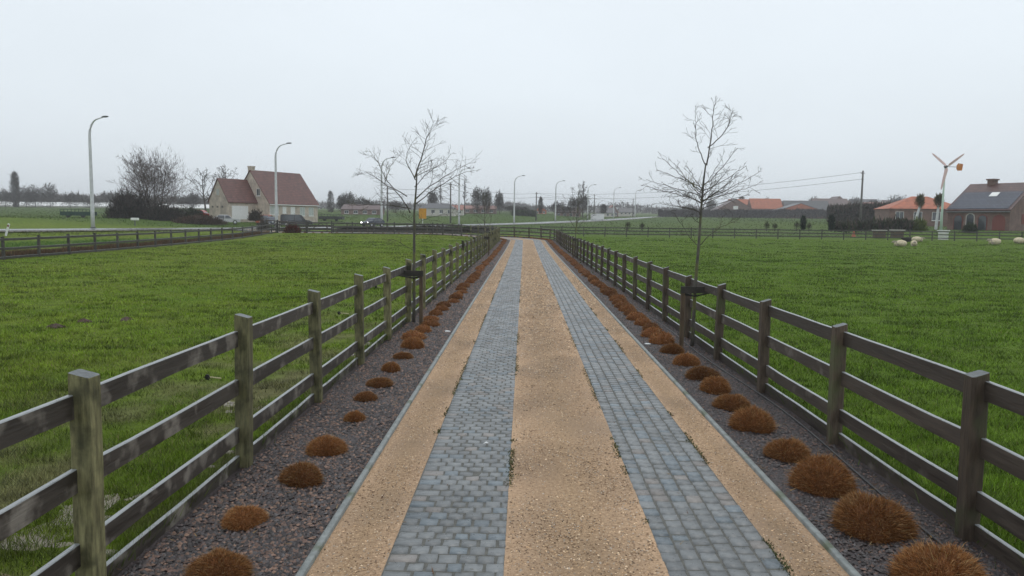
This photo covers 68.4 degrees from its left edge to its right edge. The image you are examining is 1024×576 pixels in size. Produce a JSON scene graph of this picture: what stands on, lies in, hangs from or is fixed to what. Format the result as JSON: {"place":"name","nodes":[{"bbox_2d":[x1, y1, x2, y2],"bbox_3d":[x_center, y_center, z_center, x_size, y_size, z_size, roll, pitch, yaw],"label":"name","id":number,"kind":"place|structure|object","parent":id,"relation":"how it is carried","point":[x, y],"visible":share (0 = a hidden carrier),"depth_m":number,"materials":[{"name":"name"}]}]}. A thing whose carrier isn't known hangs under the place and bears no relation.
{"place":"outdoors","nodes":[
{"label":"outdoors","id":0,"kind":"place"},
{"bbox_2d":[0,217,649,230],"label":"road","id":1,"kind":"structure","parent":0,"point":[315,227],"depth_m":99.97,"materials":[{"name":"grey asphalt"}]},
{"bbox_2d":[0,217,651,231],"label":"pavement","id":2,"kind":"structure","parent":0,"point":[209,229],"depth_m":78.78,"materials":[{"name":"concrete"}]},
{"bbox_2d":[306,239,514,575],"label":"gravel path","id":3,"kind":"structure","parent":0,"point":[411,451],"depth_m":6.53,"materials":[{"name":"beige gravel"}]},
{"bbox_2d":[198,228,510,575],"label":"kerb","id":4,"kind":"structure","parent":3,"relation":"on","point":[308,562],"depth_m":6.51,"materials":[{"name":"concrete"}]},
{"bbox_2d":[244,229,668,575],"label":"gravel path","id":5,"kind":"structure","parent":0,"point":[566,489],"depth_m":6.49,"materials":[{"name":"beige gravel"}]},
{"bbox_2d":[120,291,1019,575],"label":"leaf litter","id":6,"kind":"object","parent":5,"relation":"on","point":[522,437],"visible":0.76,"depth_m":5.97,"materials":[{"name":"brown plant"}]},
{"bbox_2d":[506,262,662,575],"bbox_3d":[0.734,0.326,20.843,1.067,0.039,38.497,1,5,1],"label":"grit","id":7,"kind":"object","parent":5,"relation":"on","point":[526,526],"visible":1,"depth_m":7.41,"materials":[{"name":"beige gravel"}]},
{"bbox_2d":[433,265,793,575],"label":"moss tufts","id":8,"kind":"object","parent":5,"relation":"on","point":[616,447],"visible":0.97,"depth_m":7.54,"materials":[{"name":"green plant"}]},
{"bbox_2d":[0,207,1023,575],"bbox_3d":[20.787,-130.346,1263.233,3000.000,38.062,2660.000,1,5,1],"label":"ground","id":9,"kind":"structure","parent":0,"point":[12,221],"depth_m":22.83,"materials":[{"name":"green plant"}]},
{"bbox_2d":[0,188,12,206],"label":"distant tree","id":10,"kind":"object","parent":9,"relation":"on","point":[4,195],"visible":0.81,"depth_m":341.05,"materials":[{"name":"grey plant"}]},
{"bbox_2d":[8,170,22,207],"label":"poplar","id":11,"kind":"object","parent":9,"relation":"on","point":[15,186],"visible":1,"depth_m":330.32,"materials":[{"name":"grey plant"}]},
{"bbox_2d":[19,183,40,207],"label":"distant tree","id":12,"kind":"object","parent":9,"relation":"on","point":[23,191],"visible":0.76,"depth_m":340.70,"materials":[{"name":"grey plant"}]},
{"bbox_2d":[24,184,44,207],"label":"distant tree","id":13,"kind":"object","parent":9,"relation":"on","point":[34,193],"visible":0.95,"depth_m":340.21,"materials":[{"name":"grey plant"}]},
{"bbox_2d":[39,182,58,207],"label":"distant tree","id":14,"kind":"object","parent":9,"relation":"on","point":[49,193],"visible":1,"depth_m":340.37,"materials":[{"name":"grey plant"}]},
{"bbox_2d":[0,201,111,207],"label":"greenhouse","id":15,"kind":"object","parent":9,"relation":"on","point":[67,205],"visible":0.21,"depth_m":416.36,"materials":[{"name":"glass"}]},
{"bbox_2d":[1,493,119,550],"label":"bare patch","id":16,"kind":"object","parent":9,"relation":"on","point":[45,541],"visible":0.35,"depth_m":5.18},
{"bbox_2d":[57,191,80,207],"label":"distant tree","id":17,"kind":"object","parent":9,"relation":"on","point":[69,198],"visible":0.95,"depth_m":340.23,"materials":[{"name":"grey plant"}]},
{"bbox_2d":[60,209,96,217],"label":"livestock trailer","id":18,"kind":"object","parent":9,"relation":"on","point":[78,213],"visible":0.94,"depth_m":117.55,"materials":[{"name":"green paint"}]},
{"bbox_2d":[88,116,108,227],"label":"street lamp","id":19,"kind":"object","parent":9,"relation":"on","point":[92,212],"visible":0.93,"depth_m":79.90,"materials":[{"name":"metal"}]},
{"bbox_2d":[0,190,209,203],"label":"distant woodland","id":20,"kind":"object","parent":9,"relation":"on","point":[168,202],"visible":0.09,"depth_m":443.00,"materials":[{"name":"grey plant"}]},
{"bbox_2d":[101,184,156,218],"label":"bush","id":21,"kind":"object","parent":9,"relation":"on","point":[131,206],"visible":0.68,"depth_m":115.70,"materials":[{"name":"green plant"}]},
{"bbox_2d":[0,230,269,256],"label":"dead ground cover","id":22,"kind":"object","parent":9,"relation":"on","point":[16,252],"visible":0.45,"depth_m":48.89,"materials":[{"name":"plant"}]},
{"bbox_2d":[0,223,276,259],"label":"post and rail fence","id":23,"kind":"object","parent":9,"relation":"on","point":[39,246],"visible":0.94,"depth_m":46.96,"materials":[{"name":"wood"}]},
{"bbox_2d":[0,229,285,246],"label":"verge grass","id":24,"kind":"structure","parent":9,"relation":"on","point":[51,242],"depth_m":63.94,"materials":[{"name":"green plant"}]},
{"bbox_2d":[109,146,195,209],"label":"bare tree","id":25,"kind":"object","parent":9,"relation":"on","point":[133,165],"visible":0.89,"depth_m":121.63,"materials":[{"name":"brown plant"}]},
{"bbox_2d":[117,140,196,212],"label":"willow scrub","id":26,"kind":"object","parent":9,"relation":"on","point":[155,171],"visible":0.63,"depth_m":123.19,"materials":[{"name":"brown plant"}]},
{"bbox_2d":[141,199,186,220],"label":"bush","id":27,"kind":"object","parent":9,"relation":"on","point":[159,212],"visible":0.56,"depth_m":115.25,"materials":[{"name":"green plant"}]},
{"bbox_2d":[173,206,202,216],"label":"bush","id":28,"kind":"object","parent":9,"relation":"on","point":[190,211],"visible":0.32,"depth_m":129.58,"materials":[{"name":"green plant"}]},
{"bbox_2d":[170,214,227,224],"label":"bush","id":29,"kind":"object","parent":9,"relation":"on","point":[199,219],"visible":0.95,"depth_m":112.38,"materials":[{"name":"green plant"}]},
{"bbox_2d":[185,169,217,210],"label":"bare tree","id":30,"kind":"object","parent":9,"relation":"on","point":[202,185],"visible":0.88,"depth_m":174.53,"materials":[{"name":"plant"}]},
{"bbox_2d":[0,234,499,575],"bbox_3d":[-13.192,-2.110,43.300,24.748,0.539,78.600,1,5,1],"label":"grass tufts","id":31,"kind":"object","parent":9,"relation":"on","point":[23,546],"visible":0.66,"depth_m":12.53,"materials":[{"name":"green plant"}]},
{"bbox_2d":[0,225,499,575],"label":"post and rail fence","id":32,"kind":"object","parent":9,"relation":"on","point":[80,482],"visible":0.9,"depth_m":5.54,"materials":[{"name":"brown wood"}]},
{"bbox_2d":[247,209,264,221],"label":"bush","id":33,"kind":"object","parent":9,"relation":"on","point":[254,215],"visible":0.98,"depth_m":115.76,"materials":[{"name":"green plant"}]},
{"bbox_2d":[207,166,319,221],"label":"beige house","id":34,"kind":"structure","parent":9,"relation":"on","point":[240,199],"depth_m":129.15,"materials":[{"name":"brick"}]},
{"bbox_2d":[232,206,247,218],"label":"garage door","id":35,"kind":"structure","parent":34,"relation":"in","point":[238,212],"depth_m":126.18,"materials":[{"name":"white paint"}]},
{"bbox_2d":[274,142,290,226],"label":"street lamp","id":36,"kind":"object","parent":9,"relation":"on","point":[276,201],"visible":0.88,"depth_m":105.55,"materials":[{"name":"metal"}]},
{"bbox_2d":[280,214,312,224],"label":"parked van","id":37,"kind":"object","parent":9,"relation":"on","point":[292,218],"visible":0.47,"depth_m":118.15,"materials":[{"name":"black paint"}]},
{"bbox_2d":[277,220,333,232],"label":"field gate","id":38,"kind":"structure","parent":9,"relation":"on","point":[306,225],"depth_m":84.60,"materials":[{"name":"wood"}]},
{"bbox_2d":[117,230,509,575],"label":"planting bed","id":39,"kind":"object","parent":9,"relation":"on","point":[233,476],"visible":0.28,"depth_m":6.49,"materials":[{"name":"grey gravel"}]},
{"bbox_2d":[179,545,256,575],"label":"brown tussock","id":40,"kind":"object","parent":39,"relation":"on","point":[220,561],"visible":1,"depth_m":4.64,"materials":[{"name":"brown plant"}]},
{"bbox_2d":[216,504,268,531],"bbox_3d":[-1.978,1.645,5.513,0.417,0.145,0.409,4,6,31],"label":"brown tussock","id":41,"kind":"object","parent":39,"relation":"on","point":[238,517],"visible":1,"depth_m":5.43,"materials":[{"name":"brown plant"}]},
{"bbox_2d":[274,457,323,487],"bbox_3d":[-1.781,1.538,6.391,0.422,0.213,0.538,-3,6,-35],"label":"brown tussock","id":42,"kind":"object","parent":39,"relation":"on","point":[299,474],"visible":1,"depth_m":6.30,"materials":[{"name":"brown plant"}]},
{"bbox_2d":[304,434,348,456],"bbox_3d":[-1.776,1.464,7.191,0.474,0.216,0.435,0,5,-8],"label":"brown tussock","id":43,"kind":"object","parent":39,"relation":"on","point":[326,445],"visible":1,"depth_m":7.10,"materials":[{"name":"brown plant"}]},
{"bbox_2d":[343,410,366,421],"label":"brown tussock","id":44,"kind":"object","parent":39,"relation":"on","point":[356,416],"visible":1,"depth_m":8.28,"materials":[{"name":"plant"}]},
{"bbox_2d":[352,391,378,401],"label":"brown tussock","id":45,"kind":"object","parent":39,"relation":"on","point":[365,396],"visible":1,"depth_m":9.22,"materials":[{"name":"plant"}]},
{"bbox_2d":[365,376,392,387],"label":"brown tussock","id":46,"kind":"object","parent":39,"relation":"on","point":[378,382],"visible":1,"depth_m":10.00,"materials":[{"name":"plant"}]},
{"bbox_2d":[381,361,400,372],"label":"brown tussock","id":47,"kind":"object","parent":39,"relation":"on","point":[390,367],"visible":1,"depth_m":10.99,"materials":[{"name":"plant"}]},
{"bbox_2d":[392,351,413,359],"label":"brown tussock","id":48,"kind":"object","parent":39,"relation":"on","point":[402,355],"visible":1,"depth_m":11.99,"materials":[{"name":"plant"}]},
{"bbox_2d":[338,111,481,321],"bbox_3d":[-2.174,-1.476,15.963,3.100,4.526,1.505,1,5,1],"label":"young tree","id":49,"kind":"object","parent":39,"relation":"on","point":[414,280],"visible":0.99,"depth_m":15.96,"materials":[{"name":"brown plant"}]},
{"bbox_2d":[400,335,424,349],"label":"brown tussock","id":50,"kind":"object","parent":39,"relation":"on","point":[411,343],"visible":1,"depth_m":12.96,"materials":[{"name":"plant"}]},
{"bbox_2d":[400,329,426,339],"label":"brown tussock","id":51,"kind":"object","parent":39,"relation":"on","point":[418,334],"visible":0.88,"depth_m":13.88,"materials":[{"name":"plant"}]},
{"bbox_2d":[465,187,492,233],"bbox_3d":[-1.818,-4.198,47.465,1.898,4.405,1.740,-2,6,-31],"label":"young tree","id":52,"kind":"object","parent":39,"relation":"on","point":[484,209],"visible":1,"depth_m":47.38,"materials":[{"name":"brown plant"}]},
{"bbox_2d":[340,204,384,214],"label":"house","id":53,"kind":"structure","parent":9,"relation":"on","point":[348,209],"depth_m":239.69,"materials":[{"name":"red brick"}]},
{"bbox_2d":[331,221,461,235],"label":"post and rail fence","id":54,"kind":"object","parent":9,"relation":"on","point":[394,227],"visible":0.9,"depth_m":84.41,"materials":[{"name":"brown wood"}]},
{"bbox_2d":[106,198,706,213],"bbox_3d":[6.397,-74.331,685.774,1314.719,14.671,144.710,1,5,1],"label":"distant woodland","id":55,"kind":"object","parent":9,"relation":"on","point":[645,209],"visible":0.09,"depth_m":643.79,"materials":[{"name":"grey plant"}]},
{"bbox_2d":[399,270,422,324],"bbox_3d":[-2.177,0.228,15.994,0.630,1.225,0.363,1,5,1],"label":"tree stake","id":56,"kind":"object","parent":9,"relation":"on","point":[418,274],"visible":0.86,"depth_m":15.81,"materials":[{"name":"brown wood"}]},
{"bbox_2d":[338,223,492,233],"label":"hedge","id":57,"kind":"object","parent":9,"relation":"on","point":[463,230],"visible":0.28,"depth_m":91.39,"materials":[{"name":"plant"}]},
{"bbox_2d":[420,203,456,215],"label":"house","id":58,"kind":"structure","parent":9,"relation":"on","point":[440,208],"depth_m":229.32,"materials":[{"name":"grey tile"}]},
{"bbox_2d":[381,240,521,575],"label":"sett bedding","id":59,"kind":"object","parent":9,"relation":"on","point":[454,534],"visible":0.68,"depth_m":6.16,"materials":[{"name":"grey stone"}]},
{"bbox_2d":[241,229,522,575],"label":"sett track","id":60,"kind":"structure","parent":59,"relation":"on","point":[409,527],"depth_m":6.70,"materials":[{"name":"stone"}]},
{"bbox_2d":[470,185,484,213],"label":"distant tree","id":61,"kind":"object","parent":9,"relation":"on","point":[477,200],"visible":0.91,"depth_m":297.30,"materials":[{"name":"grey plant"}]},
{"bbox_2d":[464,205,496,213],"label":"house","id":62,"kind":"structure","parent":9,"relation":"on","point":[469,208],"depth_m":298.77,"materials":[{"name":"red brick"}]},
{"bbox_2d":[493,190,503,213],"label":"distant tree","id":63,"kind":"object","parent":9,"relation":"on","point":[498,202],"visible":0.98,"depth_m":297.56,"materials":[{"name":"grey plant"}]},
{"bbox_2d":[0,206,1018,237],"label":"rough grass","id":64,"kind":"structure","parent":9,"relation":"on","point":[98,217],"depth_m":160.40,"materials":[{"name":"green plant"}]},
{"bbox_2d":[509,209,535,216],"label":"hedge","id":65,"kind":"object","parent":9,"relation":"on","point":[524,212],"visible":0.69,"depth_m":261.02,"materials":[{"name":"green plant"}]},
{"bbox_2d":[70,239,1023,575],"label":"fence foot grass","id":66,"kind":"structure","parent":9,"relation":"on","point":[296,403],"depth_m":6.79,"materials":[{"name":"green plant"}]},
{"bbox_2d":[618,208,635,216],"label":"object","id":67,"kind":"structure","parent":9,"relation":"on","point":[626,211],"depth_m":357.61,"materials":[{"name":"white metal"}]},
{"bbox_2d":[267,219,1023,575],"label":"post and rail fence","id":68,"kind":"object","parent":9,"relation":"on","point":[979,391],"visible":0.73,"depth_m":7.00,"materials":[{"name":"brown wood"}]},
{"bbox_2d":[535,240,790,575],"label":"sett bedding","id":69,"kind":"object","parent":9,"relation":"on","point":[700,525],"visible":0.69,"depth_m":6.52,"materials":[{"name":"grey stone"}]},
{"bbox_2d":[253,229,788,575],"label":"sett track","id":70,"kind":"structure","parent":69,"relation":"on","point":[727,555],"depth_m":6.70,"materials":[{"name":"stone"}]},
{"bbox_2d":[679,286,709,346],"bbox_3d":[3.297,0.548,13.500,0.620,1.165,0.217,1,5,1],"label":"tree stake","id":71,"kind":"object","parent":9,"relation":"on","point":[685,291],"visible":0.88,"depth_m":13.40,"materials":[{"name":"brown wood"}]},
{"bbox_2d":[710,199,754,217],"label":"house","id":72,"kind":"structure","parent":9,"relation":"on","point":[729,205],"depth_m":368.20,"materials":[{"name":"grey brick"}]},
{"bbox_2d":[657,207,826,218],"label":"hedge","id":73,"kind":"object","parent":9,"relation":"on","point":[787,213],"visible":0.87,"depth_m":334.03,"materials":[{"name":"green plant"}]},
{"bbox_2d":[747,198,782,217],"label":"house","id":74,"kind":"structure","parent":9,"relation":"on","point":[761,204],"depth_m":381.80,"materials":[{"name":"red tile"}]},
{"bbox_2d":[517,237,1020,575],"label":"planting bed","id":75,"kind":"object","parent":9,"relation":"on","point":[937,518],"visible":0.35,"depth_m":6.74,"materials":[{"name":"grey gravel"}]},
{"bbox_2d":[558,184,601,257],"bbox_3d":[4.324,-4.027,45.449,2.584,4.573,2.419,-2,6,-24],"label":"young tree","id":76,"kind":"object","parent":75,"relation":"on","point":[577,215],"visible":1,"depth_m":45.32,"materials":[{"name":"brown plant"}]},
{"bbox_2d":[640,326,664,337],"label":"brown tussock","id":77,"kind":"object","parent":75,"relation":"on","point":[649,332],"visible":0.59,"depth_m":14.55,"materials":[{"name":"plant"}]},
{"bbox_2d":[647,331,675,344],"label":"brown tussock","id":78,"kind":"object","parent":75,"relation":"on","point":[660,338],"visible":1,"depth_m":13.77,"materials":[{"name":"plant"}]},
{"bbox_2d":[658,343,684,353],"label":"brown tussock","id":79,"kind":"object","parent":75,"relation":"on","point":[674,348],"visible":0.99,"depth_m":12.81,"materials":[{"name":"plant"}]},
{"bbox_2d":[671,351,700,366],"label":"brown tussock","id":80,"kind":"object","parent":75,"relation":"on","point":[686,359],"visible":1,"depth_m":11.74,"materials":[{"name":"plant"}]},
{"bbox_2d":[638,97,761,345],"bbox_3d":[3.305,-1.162,13.462,2.208,4.480,1.443,2,5,15],"label":"young tree","id":81,"kind":"object","parent":75,"relation":"on","point":[700,194],"visible":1,"depth_m":13.34,"materials":[{"name":"brown plant"}]},
{"bbox_2d":[683,365,721,380],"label":"brown tussock","id":82,"kind":"object","parent":75,"relation":"on","point":[701,372],"visible":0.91,"depth_m":10.70,"materials":[{"name":"brown plant"}]},
{"bbox_2d":[698,376,732,394],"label":"brown tussock","id":83,"kind":"object","parent":75,"relation":"on","point":[715,385],"visible":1,"depth_m":9.85,"materials":[{"name":"brown plant"}]},
{"bbox_2d":[711,393,752,411],"bbox_3d":[2.675,1.349,9.113,0.587,0.208,0.596,0,5,-11],"label":"brown tussock","id":84,"kind":"object","parent":75,"relation":"on","point":[733,402],"visible":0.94,"depth_m":9.02,"materials":[{"name":"brown plant"}]},
{"bbox_2d":[726,403,779,433],"bbox_3d":[2.629,1.380,8.213,0.592,0.317,0.627,-1,5,-17],"label":"brown tussock","id":85,"kind":"object","parent":75,"relation":"on","point":[756,420],"visible":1,"depth_m":8.10,"materials":[{"name":"brown plant"}]},
{"bbox_2d":[762,436,812,462],"bbox_3d":[2.650,1.502,7.224,0.521,0.243,0.564,5,6,37],"label":"brown tussock","id":86,"kind":"object","parent":75,"relation":"on","point":[791,449],"visible":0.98,"depth_m":7.13,"materials":[{"name":"brown plant"}]},
{"bbox_2d":[630,302,946,546],"bbox_3d":[3.169,1.182,11.954,0.202,0.017,17.701,1,5,1],"label":"drip hose","id":87,"kind":"object","parent":75,"relation":"on","point":[870,484],"visible":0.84,"depth_m":7.79,"materials":[{"name":"black rubber"}]},
{"bbox_2d":[783,452,859,498],"bbox_3d":[2.598,1.529,6.375,0.693,0.356,0.678,2,5,9],"label":"brown tussock","id":88,"kind":"object","parent":75,"relation":"on","point":[828,476],"visible":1,"depth_m":6.24,"materials":[{"name":"brown plant"}]},
{"bbox_2d":[829,489,926,545],"bbox_3d":[2.647,1.623,5.531,0.730,0.320,0.764,1,5,5],"label":"brown tussock","id":89,"kind":"object","parent":75,"relation":"on","point":[869,518],"visible":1,"depth_m":5.39,"materials":[{"name":"brown plant"}]},
{"bbox_2d":[885,537,991,575],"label":"brown tussock","id":90,"kind":"object","parent":75,"relation":"on","point":[930,560],"visible":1,"depth_m":4.65,"materials":[{"name":"brown plant"}]},
{"bbox_2d":[540,226,1023,240],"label":"post and rail fence","id":91,"kind":"object","parent":9,"relation":"on","point":[821,233],"visible":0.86,"depth_m":90.76,"materials":[{"name":"brown wood"}]},
{"bbox_2d":[774,203,822,217],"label":"house","id":92,"kind":"structure","parent":9,"relation":"on","point":[796,205],"depth_m":363.79,"materials":[{"name":"orange brick"}]},
{"bbox_2d":[782,200,828,210],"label":"house","id":93,"kind":"structure","parent":9,"relation":"on","point":[821,205],"depth_m":398.22,"materials":[{"name":"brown tile"}]},
{"bbox_2d":[810,198,849,205],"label":"house","id":94,"kind":"structure","parent":9,"relation":"on","point":[839,201],"depth_m":427.35,"materials":[{"name":"grey brick"}]},
{"bbox_2d":[825,200,891,222],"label":"hedge","id":95,"kind":"object","parent":9,"relation":"on","point":[841,212],"visible":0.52,"depth_m":181.12,"materials":[{"name":"green plant"}]},
{"bbox_2d":[833,214,915,232],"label":"hedge","id":96,"kind":"object","parent":9,"relation":"on","point":[897,224],"visible":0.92,"depth_m":108.71,"materials":[{"name":"green plant"}]},
{"bbox_2d":[874,196,949,226],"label":"house","id":97,"kind":"structure","parent":9,"relation":"on","point":[907,208],"depth_m":148.74,"materials":[{"name":"brick"}]},
{"bbox_2d":[914,193,925,219],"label":"pollard tree","id":98,"kind":"object","parent":9,"relation":"on","point":[920,199],"visible":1,"depth_m":112.26,"materials":[{"name":"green plant"}]},
{"bbox_2d":[912,216,928,230],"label":"bush","id":99,"kind":"object","parent":9,"relation":"on","point":[919,225],"visible":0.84,"depth_m":108.04,"materials":[{"name":"green plant"}]},
{"bbox_2d":[933,192,944,229],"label":"pollard tree","id":100,"kind":"object","parent":9,"relation":"on","point":[938,199],"visible":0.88,"depth_m":112.27,"materials":[{"name":"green plant"}]},
{"bbox_2d":[932,153,963,229],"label":"wind turbine","id":101,"kind":"object","parent":9,"relation":"on","point":[959,166],"visible":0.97,"depth_m":101.11,"materials":[{"name":"white paint"}]},
{"bbox_2d":[945,179,1023,230],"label":"farm house","id":102,"kind":"structure","parent":9,"relation":"on","point":[992,205],"depth_m":108.01,"materials":[{"name":"red brick"}]},
{"bbox_2d":[953,214,962,229],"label":"window","id":103,"kind":"structure","parent":102,"relation":"in","point":[958,219],"depth_m":110.39,"materials":[{"name":"grey glass"}]},
{"bbox_2d":[977,214,987,229],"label":"window","id":104,"kind":"structure","parent":102,"relation":"in","point":[982,219],"depth_m":107.50,"materials":[{"name":"grey glass"}]},
{"bbox_2d":[991,214,1005,229],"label":"arched door","id":105,"kind":"structure","parent":102,"relation":"in","point":[998,222],"depth_m":105.65,"materials":[{"name":"red wood"}]},
{"bbox_2d":[0,0,1023,210],"label":"sky","id":106,"kind":"structure","parent":0,"point":[549,92],"materials":[{"name":"white"}]},
{"bbox_2d":[272,230,848,575],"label":"gravel path","id":107,"kind":"structure","parent":0,"point":[768,492],"depth_m":6.63,"materials":[{"name":"beige gravel"}]},
{"bbox_2d":[273,230,860,575],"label":"kerb","id":108,"kind":"structure","parent":107,"relation":"on","point":[834,552],"depth_m":6.71,"materials":[{"name":"concrete"}]},
{"bbox_2d":[553,236,1023,568],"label":"pasture grass","id":109,"kind":"structure","parent":0,"point":[989,482],"depth_m":18.09,"materials":[{"name":"green plant"}]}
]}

